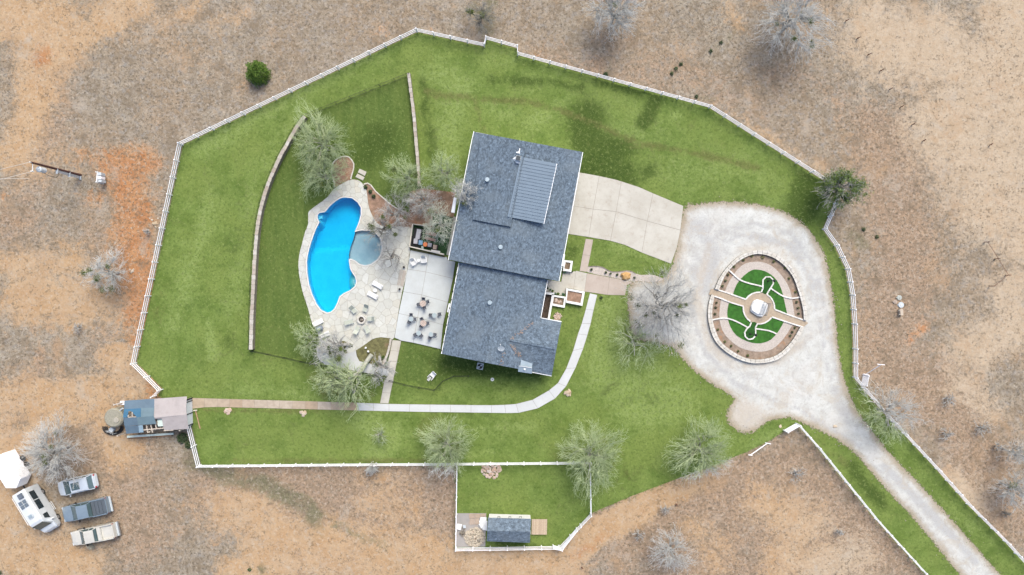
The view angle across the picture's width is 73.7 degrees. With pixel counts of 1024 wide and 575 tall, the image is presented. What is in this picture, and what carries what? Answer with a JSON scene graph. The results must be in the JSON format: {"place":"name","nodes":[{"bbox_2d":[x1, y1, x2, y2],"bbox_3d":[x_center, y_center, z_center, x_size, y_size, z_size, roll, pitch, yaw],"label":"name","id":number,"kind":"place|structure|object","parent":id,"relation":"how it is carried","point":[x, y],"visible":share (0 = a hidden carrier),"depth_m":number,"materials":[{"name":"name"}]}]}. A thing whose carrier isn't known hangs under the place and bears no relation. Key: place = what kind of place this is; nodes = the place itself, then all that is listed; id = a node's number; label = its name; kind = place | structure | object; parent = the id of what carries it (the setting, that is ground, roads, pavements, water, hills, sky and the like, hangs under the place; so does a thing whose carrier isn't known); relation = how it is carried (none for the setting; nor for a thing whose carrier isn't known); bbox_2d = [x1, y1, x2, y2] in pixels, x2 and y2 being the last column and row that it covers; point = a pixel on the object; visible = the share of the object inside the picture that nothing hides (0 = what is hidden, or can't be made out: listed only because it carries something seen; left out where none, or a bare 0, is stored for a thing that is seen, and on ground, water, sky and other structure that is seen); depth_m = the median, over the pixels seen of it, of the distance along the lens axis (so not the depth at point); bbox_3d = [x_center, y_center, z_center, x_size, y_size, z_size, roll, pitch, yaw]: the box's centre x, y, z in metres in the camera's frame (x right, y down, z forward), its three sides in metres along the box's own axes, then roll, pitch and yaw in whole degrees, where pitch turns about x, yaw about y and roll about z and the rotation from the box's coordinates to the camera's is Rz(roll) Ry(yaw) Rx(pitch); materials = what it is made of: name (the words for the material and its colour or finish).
{"place":"outdoors","nodes":[
{"label":"outdoors","id":0,"kind":"place"},
{"bbox_2d":[192,398,356,409],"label":"stone path","id":1,"kind":"structure","parent":0,"point":[212,402],"depth_m":83.27,"materials":[{"name":"stone"}]},
{"bbox_2d":[380,340,400,402],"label":"side walk path","id":2,"kind":"structure","parent":0,"point":[392,361],"depth_m":83.28,"materials":[{"name":"concrete"}]},
{"bbox_2d":[357,293,596,412],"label":"sidewalk","id":3,"kind":"structure","parent":0,"point":[552,393],"depth_m":83.27,"materials":[{"name":"concrete"}]},
{"bbox_2d":[0,0,1023,574],"bbox_3d":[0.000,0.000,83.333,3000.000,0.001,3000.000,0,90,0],"label":"ground","id":4,"kind":"structure","parent":0,"point":[302,522],"depth_m":83.33,"materials":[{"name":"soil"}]},
{"bbox_2d":[0,449,30,488],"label":"cargo trailer","id":5,"kind":"object","parent":4,"relation":"on","point":[10,466],"visible":0.81,"depth_m":81.02,"materials":[{"name":"white metal"}]},
{"bbox_2d":[12,483,60,531],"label":"camper van","id":6,"kind":"object","parent":4,"relation":"on","point":[35,507],"visible":1,"depth_m":81.14,"materials":[{"name":"silver metal"}]},
{"bbox_2d":[14,407,92,488],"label":"bare tree","id":7,"kind":"object","parent":4,"relation":"on","point":[42,454],"visible":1,"depth_m":79.77,"materials":[{"name":"grey plant"}]},
{"bbox_2d":[29,161,81,179],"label":"utility pole","id":8,"kind":"object","parent":4,"relation":"on","point":[58,171],"visible":1,"depth_m":78.53,"materials":[{"name":"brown wood"}]},
{"bbox_2d":[58,473,98,496],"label":"parked car","id":9,"kind":"object","parent":4,"relation":"on","point":[90,482],"visible":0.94,"depth_m":82.09,"materials":[{"name":"silver metal"}]},
{"bbox_2d":[62,496,113,522],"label":"pickup truck","id":10,"kind":"object","parent":4,"relation":"on","point":[100,506],"visible":1,"depth_m":82.02,"materials":[{"name":"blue metal"}]},
{"bbox_2d":[71,521,120,549],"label":"pickup truck","id":11,"kind":"object","parent":4,"relation":"on","point":[88,536],"visible":1,"depth_m":82.23,"materials":[{"name":"beige paint"}]},
{"bbox_2d":[95,171,105,183],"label":"meter rack","id":12,"kind":"object","parent":4,"relation":"on","point":[100,177],"visible":1,"depth_m":82.05,"materials":[{"name":"grey metal"}]},
{"bbox_2d":[73,243,134,293],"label":"bare tree","id":13,"kind":"object","parent":4,"relation":"on","point":[98,264],"visible":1,"depth_m":80.46,"materials":[{"name":"grey plant"}]},
{"bbox_2d":[102,426,123,434],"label":"scrap heap","id":14,"kind":"object","parent":4,"relation":"on","point":[111,430],"visible":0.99,"depth_m":83.06,"materials":[{"name":"black metal"}]},
{"bbox_2d":[104,407,128,426],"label":"water cistern","id":15,"kind":"object","parent":4,"relation":"on","point":[113,417],"visible":0.92,"depth_m":81.91,"materials":[{"name":"plastic"}]},
{"bbox_2d":[130,362,162,397],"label":"white fence","id":16,"kind":"object","parent":4,"relation":"on","point":[145,377],"visible":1,"depth_m":82.43,"materials":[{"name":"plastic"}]},
{"bbox_2d":[127,433,173,438],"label":"long trough","id":17,"kind":"object","parent":4,"relation":"on","point":[150,435],"visible":1,"depth_m":82.92,"materials":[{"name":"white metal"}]},
{"bbox_2d":[117,396,193,435],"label":"tin shed","id":18,"kind":"structure","parent":4,"relation":"on","point":[171,413],"depth_m":80.98,"materials":[{"name":"metal"}]},
{"bbox_2d":[130,142,181,364],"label":"white fence","id":19,"kind":"object","parent":4,"relation":"on","point":[149,295],"visible":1,"depth_m":82.45,"materials":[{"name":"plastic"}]},
{"bbox_2d":[245,60,271,85],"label":"cedar tree","id":20,"kind":"object","parent":4,"relation":"on","point":[254,66],"visible":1,"depth_m":81.94,"materials":[{"name":"green plant"}]},
{"bbox_2d":[462,1,500,34],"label":"scrub tree","id":21,"kind":"object","parent":4,"relation":"on","point":[482,15],"visible":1,"depth_m":81.44,"materials":[{"name":"grey plant"}]},
{"bbox_2d":[580,0,646,46],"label":"bare tree","id":22,"kind":"object","parent":4,"relation":"on","point":[618,11],"visible":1,"depth_m":79.57,"materials":[{"name":"grey plant"}]},
{"bbox_2d":[646,522,703,574],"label":"bare tree","id":23,"kind":"object","parent":4,"relation":"on","point":[672,557],"visible":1,"depth_m":80.74,"materials":[{"name":"grey plant"}]},
{"bbox_2d":[749,0,841,72],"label":"bare tree","id":24,"kind":"object","parent":4,"relation":"on","point":[810,20],"visible":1,"depth_m":79.20,"materials":[{"name":"grey plant"}]},
{"bbox_2d":[853,376,1023,561],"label":"white fence","id":25,"kind":"object","parent":4,"relation":"on","point":[977,512],"visible":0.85,"depth_m":82.43,"materials":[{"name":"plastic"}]},
{"bbox_2d":[986,466,1023,513],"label":"bare tree","id":26,"kind":"object","parent":4,"relation":"on","point":[1015,487],"visible":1,"depth_m":80.61,"materials":[{"name":"grey plant"}]},
{"bbox_2d":[995,438,1023,464],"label":"bare tree","id":27,"kind":"object","parent":4,"relation":"on","point":[1019,451],"visible":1,"depth_m":80.94,"materials":[{"name":"grey plant"}]},
{"bbox_2d":[137,27,1023,574],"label":"lawn","id":28,"kind":"structure","parent":0,"point":[553,91],"depth_m":83.33,"materials":[{"name":"plant"}]},
{"bbox_2d":[187,425,199,466],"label":"white fence","id":29,"kind":"object","parent":28,"relation":"on","point":[193,446],"visible":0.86,"depth_m":82.45,"materials":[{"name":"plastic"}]},
{"bbox_2d":[248,115,302,349],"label":"black fence","id":30,"kind":"object","parent":28,"relation":"on","point":[254,236],"visible":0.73,"depth_m":82.30,"materials":[{"name":"metal"}]},
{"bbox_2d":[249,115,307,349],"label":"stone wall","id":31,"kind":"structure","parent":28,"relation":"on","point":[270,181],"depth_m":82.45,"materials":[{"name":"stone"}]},
{"bbox_2d":[178,27,417,144],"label":"white fence","id":32,"kind":"object","parent":28,"relation":"on","point":[274,97],"visible":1,"depth_m":82.44,"materials":[{"name":"plastic"}]},
{"bbox_2d":[289,316,328,359],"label":"bare tree","id":33,"kind":"object","parent":28,"relation":"on","point":[310,337],"visible":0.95,"depth_m":80.61,"materials":[{"name":"green plant"}]},
{"bbox_2d":[290,95,356,187],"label":"bare tree","id":34,"kind":"object","parent":28,"relation":"on","point":[323,140],"visible":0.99,"depth_m":80.06,"materials":[{"name":"green plant"}]},
{"bbox_2d":[298,147,352,201],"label":"bare tree","id":35,"kind":"object","parent":28,"relation":"on","point":[326,178],"visible":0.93,"depth_m":80.58,"materials":[{"name":"green plant"}]},
{"bbox_2d":[305,353,361,405],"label":"bare tree","id":36,"kind":"object","parent":28,"relation":"on","point":[324,378],"visible":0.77,"depth_m":80.25,"materials":[{"name":"green plant"}]},
{"bbox_2d":[332,157,352,185],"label":"tree bed","id":37,"kind":"object","parent":28,"relation":"on","point":[349,171],"visible":0.64,"depth_m":83.30,"materials":[{"name":"soil"}]},
{"bbox_2d":[317,347,388,375],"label":"terrace","id":38,"kind":"structure","parent":28,"relation":"on","point":[352,356],"depth_m":83.25,"materials":[{"name":"concrete"}]},
{"bbox_2d":[298,179,410,354],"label":"pool deck","id":39,"kind":"structure","parent":28,"relation":"on","point":[383,309],"depth_m":83.22,"materials":[{"name":"stone"}]},
{"bbox_2d":[306,196,382,313],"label":"swimming pool","id":40,"kind":"structure","parent":39,"relation":"in","point":[331,278],"depth_m":84.75,"materials":[{"name":"liquid"}]},
{"bbox_2d":[350,231,381,264],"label":"splash pool","id":41,"kind":"structure","parent":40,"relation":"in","point":[362,252],"depth_m":83.75,"materials":[{"name":"liquid"}]},
{"bbox_2d":[356,337,389,363],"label":"corner bed","id":42,"kind":"object","parent":39,"relation":"on","point":[376,346],"visible":0.85,"depth_m":83.24,"materials":[{"name":"plant"}]},
{"bbox_2d":[318,353,376,423],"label":"bare tree","id":43,"kind":"object","parent":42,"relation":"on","point":[358,376],"visible":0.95,"depth_m":79.92,"materials":[{"name":"green plant"}]},
{"bbox_2d":[367,352,396,387],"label":"bare tree","id":44,"kind":"object","parent":42,"relation":"on","point":[378,363],"visible":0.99,"depth_m":80.98,"materials":[{"name":"grey plant"}]},
{"bbox_2d":[376,240,406,275],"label":"bare tree","id":45,"kind":"object","parent":39,"relation":"on","point":[390,257],"visible":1,"depth_m":81.01,"materials":[{"name":"grey plant"}]},
{"bbox_2d":[397,270,405,286],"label":"garden steps","id":46,"kind":"structure","parent":39,"relation":"on","point":[402,275],"depth_m":83.17,"materials":[{"name":"stone"}]},
{"bbox_2d":[307,72,408,115],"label":"black fence","id":47,"kind":"object","parent":28,"relation":"on","point":[360,92],"visible":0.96,"depth_m":82.66,"materials":[{"name":"metal"}]},
{"bbox_2d":[372,421,387,445],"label":"bare shrub","id":48,"kind":"object","parent":28,"relation":"on","point":[382,437],"visible":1,"depth_m":82.14,"materials":[{"name":"green plant"}]},
{"bbox_2d":[365,184,411,226],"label":"deck side bed","id":49,"kind":"object","parent":28,"relation":"on","point":[377,201],"visible":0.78,"depth_m":83.30,"materials":[{"name":"soil"}]},
{"bbox_2d":[359,209,407,252],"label":"bare tree","id":50,"kind":"object","parent":49,"relation":"on","point":[371,227],"visible":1,"depth_m":80.39,"materials":[{"name":"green plant"}]},
{"bbox_2d":[374,190,412,236],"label":"bare tree","id":51,"kind":"object","parent":49,"relation":"on","point":[389,208],"visible":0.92,"depth_m":81.03,"materials":[{"name":"grey plant"}]},
{"bbox_2d":[196,461,591,467],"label":"white fence","id":52,"kind":"object","parent":28,"relation":"on","point":[402,464],"visible":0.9,"depth_m":82.43,"materials":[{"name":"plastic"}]},
{"bbox_2d":[380,153,432,202],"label":"bare tree","id":53,"kind":"object","parent":28,"relation":"on","point":[396,169],"visible":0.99,"depth_m":79.92,"materials":[{"name":"green plant"}]},
{"bbox_2d":[407,73,420,186],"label":"stone wall","id":54,"kind":"structure","parent":28,"relation":"on","point":[414,120],"depth_m":82.53,"materials":[{"name":"stone"}]},
{"bbox_2d":[394,250,454,348],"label":"patio slab","id":55,"kind":"structure","parent":28,"relation":"on","point":[431,279],"depth_m":83.17,"materials":[{"name":"concrete"}]},
{"bbox_2d":[410,188,454,227],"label":"planting bed","id":56,"kind":"object","parent":28,"relation":"on","point":[447,197],"visible":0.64,"depth_m":83.30,"materials":[{"name":"soil"}]},
{"bbox_2d":[400,183,442,220],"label":"bare tree","id":57,"kind":"object","parent":56,"relation":"on","point":[425,202],"visible":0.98,"depth_m":80.58,"materials":[{"name":"grey plant"}]},
{"bbox_2d":[412,214,452,254],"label":"court turf","id":58,"kind":"structure","parent":28,"relation":"on","point":[442,247],"depth_m":83.29,"materials":[{"name":"plant"}]},
{"bbox_2d":[410,228,422,247],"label":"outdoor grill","id":59,"kind":"object","parent":58,"relation":"on","point":[416,239],"visible":1,"depth_m":82.91,"materials":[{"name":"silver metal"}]},
{"bbox_2d":[409,224,443,254],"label":"courtyard wall","id":60,"kind":"structure","parent":58,"relation":"on","point":[420,248],"depth_m":82.58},
{"bbox_2d":[418,200,462,246],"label":"bare tree","id":61,"kind":"object","parent":58,"relation":"on","point":[439,215],"visible":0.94,"depth_m":80.30,"materials":[{"name":"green plant"}]},
{"bbox_2d":[420,149,463,190],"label":"bare tree","id":62,"kind":"object","parent":28,"relation":"on","point":[445,174],"visible":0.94,"depth_m":79.92,"materials":[{"name":"green plant"}]},
{"bbox_2d":[413,414,479,482],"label":"bare tree","id":63,"kind":"object","parent":28,"relation":"on","point":[446,445],"visible":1,"depth_m":80.03,"materials":[{"name":"green plant"}]},
{"bbox_2d":[448,178,483,207],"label":"bare tree","id":64,"kind":"object","parent":28,"relation":"on","point":[460,193],"visible":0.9,"depth_m":78.86,"materials":[{"name":"grey plant"}]},
{"bbox_2d":[416,28,517,55],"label":"white fence","id":65,"kind":"object","parent":28,"relation":"on","point":[465,40],"visible":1,"depth_m":82.43,"materials":[{"name":"plastic"}]},
{"bbox_2d":[456,513,485,546],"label":"rubble yard","id":66,"kind":"structure","parent":28,"relation":"on","point":[463,518],"depth_m":83.30,"materials":[{"name":"concrete"}]},
{"bbox_2d":[464,527,485,546],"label":"rubble","id":67,"kind":"object","parent":66,"relation":"on","point":[473,534],"visible":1,"depth_m":83.13,"materials":[{"name":"stone"}]},
{"bbox_2d":[469,514,485,524],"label":"paver patch","id":68,"kind":"object","parent":66,"relation":"on","point":[474,521],"visible":1,"depth_m":83.24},
{"bbox_2d":[481,462,501,478],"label":"rock pile","id":69,"kind":"object","parent":28,"relation":"on","point":[490,471],"visible":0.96,"depth_m":83.14,"materials":[{"name":"stone"}]},
{"bbox_2d":[455,545,559,551],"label":"white fence","id":70,"kind":"object","parent":28,"relation":"on","point":[514,548],"visible":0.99,"depth_m":82.43,"materials":[{"name":"plastic"}]},
{"bbox_2d":[487,514,530,542],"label":"garden shed","id":71,"kind":"structure","parent":28,"relation":"on","point":[508,528],"depth_m":80.84,"materials":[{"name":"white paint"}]},
{"bbox_2d":[441,131,582,375],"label":"ranch house","id":72,"kind":"structure","parent":28,"relation":"on","point":[509,239],"depth_m":79.35,"materials":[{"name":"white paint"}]},
{"bbox_2d":[531,519,546,534],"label":"timber deck","id":73,"kind":"structure","parent":28,"relation":"on","point":[540,528],"depth_m":82.99,"materials":[{"name":"brown wood"}]},
{"bbox_2d":[541,292,558,320],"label":"planter box","id":74,"kind":"object","parent":28,"relation":"on","point":[547,306],"visible":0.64,"depth_m":82.98,"materials":[{"name":"concrete"}]},
{"bbox_2d":[552,295,565,307],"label":"planter box","id":75,"kind":"object","parent":28,"relation":"on","point":[562,299],"visible":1,"depth_m":82.88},
{"bbox_2d":[546,271,586,294],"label":"entry terrace","id":76,"kind":"structure","parent":28,"relation":"on","point":[575,280],"depth_m":83.23,"materials":[{"name":"concrete"}]},
{"bbox_2d":[563,260,572,271],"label":"planter box","id":77,"kind":"object","parent":28,"relation":"on","point":[567,265],"visible":0.97,"depth_m":82.73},
{"bbox_2d":[565,288,584,305],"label":"planter box","id":78,"kind":"object","parent":28,"relation":"on","point":[576,297],"visible":1,"depth_m":82.93,"materials":[{"name":"concrete"}]},
{"bbox_2d":[580,239,592,271],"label":"garage walk","id":79,"kind":"structure","parent":28,"relation":"on","point":[586,255],"depth_m":83.28,"materials":[{"name":"concrete"}]},
{"bbox_2d":[554,416,628,505],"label":"bare tree","id":80,"kind":"object","parent":28,"relation":"on","point":[596,457],"visible":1,"depth_m":79.77,"materials":[{"name":"green plant"}]},
{"bbox_2d":[585,273,631,294],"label":"entry walk","id":81,"kind":"structure","parent":28,"relation":"on","point":[598,284],"depth_m":83.27,"materials":[{"name":"concrete"}]},
{"bbox_2d":[587,266,638,280],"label":"entry bed","id":82,"kind":"object","parent":28,"relation":"on","point":[601,270],"visible":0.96,"depth_m":83.30,"materials":[{"name":"gravel"}]},
{"bbox_2d":[518,52,711,107],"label":"white fence","id":83,"kind":"object","parent":28,"relation":"on","point":[627,83],"visible":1,"depth_m":82.43,"materials":[{"name":"plastic"}]},
{"bbox_2d":[605,313,667,371],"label":"bare tree","id":84,"kind":"object","parent":28,"relation":"on","point":[635,337],"visible":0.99,"depth_m":81.26,"materials":[{"name":"green plant"}]},
{"bbox_2d":[636,275,661,281],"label":"gravel corner bed","id":85,"kind":"object","parent":28,"relation":"on","point":[642,277],"visible":0.77,"depth_m":83.29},
{"bbox_2d":[661,411,733,486],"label":"bare tree","id":86,"kind":"object","parent":28,"relation":"on","point":[704,457],"visible":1,"depth_m":80.09,"materials":[{"name":"green plant"}]},
{"bbox_2d":[710,105,832,183],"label":"white fence","id":87,"kind":"object","parent":28,"relation":"on","point":[754,134],"visible":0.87,"depth_m":82.44,"materials":[{"name":"plastic"}]},
{"bbox_2d":[823,228,858,378],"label":"white fence","id":88,"kind":"object","parent":28,"relation":"on","point":[852,309],"visible":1,"depth_m":82.47,"materials":[{"name":"plastic"}]},
{"bbox_2d":[814,165,873,214],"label":"leafy tree","id":89,"kind":"object","parent":28,"relation":"on","point":[836,180],"visible":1,"depth_m":79.77,"materials":[{"name":"green plant"}]},
{"bbox_2d":[800,426,927,574],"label":"white fence","id":90,"kind":"object","parent":28,"relation":"on","point":[861,500],"visible":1,"depth_m":82.43,"materials":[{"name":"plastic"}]},
{"bbox_2d":[850,377,932,448],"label":"bare tree","id":91,"kind":"object","parent":28,"relation":"on","point":[887,413],"visible":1,"depth_m":80.38,"materials":[{"name":"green plant"}]},
{"bbox_2d":[567,172,682,263],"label":"concrete driveway","id":92,"kind":"structure","parent":0,"point":[639,219],"depth_m":83.27,"materials":[{"name":"concrete"}]},
{"bbox_2d":[709,289,744,304],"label":"oval cross path","id":93,"kind":"structure","parent":0,"point":[731,298],"depth_m":83.21,"materials":[{"name":"beige stone"}]},
{"bbox_2d":[772,310,807,326],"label":"oval cross path","id":94,"kind":"structure","parent":0,"point":[782,316],"depth_m":83.21,"materials":[{"name":"beige stone"}]},
{"bbox_2d":[627,196,999,574],"bbox_3d":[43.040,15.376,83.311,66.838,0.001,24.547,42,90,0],"label":"gravel driveway","id":95,"kind":"structure","parent":0,"point":[801,377],"depth_m":83.31,"materials":[{"name":"gravel"}]},
{"bbox_2d":[616,254,698,357],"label":"bare tree","id":96,"kind":"object","parent":95,"relation":"on","point":[657,316],"visible":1,"depth_m":79.72,"materials":[{"name":"grey plant"}]},
{"bbox_2d":[712,254,802,358],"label":"oval mulch bed","id":97,"kind":"object","parent":95,"relation":"on","point":[786,275],"visible":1,"depth_m":83.28,"materials":[{"name":"soil"}]},
{"bbox_2d":[707,294,803,362],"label":"curb wall","id":98,"kind":"structure","parent":97,"relation":"on","point":[782,353],"depth_m":82.96,"materials":[{"name":"stone"}]},
{"bbox_2d":[719,262,794,351],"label":"oval gravel path","id":99,"kind":"structure","parent":97,"relation":"on","point":[776,339],"depth_m":83.26,"materials":[{"name":"gravel"}]},
{"bbox_2d":[727,269,786,342],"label":"oval lawn","id":100,"kind":"structure","parent":99,"relation":"on","point":[743,290],"depth_m":83.24,"materials":[{"name":"plant"}]},
{"bbox_2d":[746,322,756,338],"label":"keyhole turf","id":101,"kind":"structure","parent":100,"relation":"on","point":[751,329],"depth_m":83.19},
{"bbox_2d":[744,293,773,322],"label":"circle","id":102,"kind":"object","parent":100,"relation":"on","point":[751,317],"visible":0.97,"depth_m":83.20,"materials":[{"name":"beige stone"}]},
{"bbox_2d":[750,299,770,316],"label":"garden gazebo","id":103,"kind":"object","parent":102,"relation":"on","point":[759,307],"visible":1,"depth_m":82.71,"materials":[{"name":"grey metal"}]},
{"bbox_2d":[762,277,772,293],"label":"keyhole turf","id":104,"kind":"structure","parent":100,"relation":"on","point":[767,285],"depth_m":83.19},
{"bbox_2d":[714,250,806,320],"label":"curb wall","id":105,"kind":"structure","parent":97,"relation":"on","point":[789,268],"depth_m":82.96,"materials":[{"name":"stone"}]},
{"label":"small tree bed","id":106,"kind":"structure","parent":0,"visible":0},
{"bbox_2d":[311,323,358,366],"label":"bare tree","id":107,"kind":"object","parent":106,"relation":"on","point":[338,345],"visible":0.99,"depth_m":80.34,"materials":[{"name":"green plant"}]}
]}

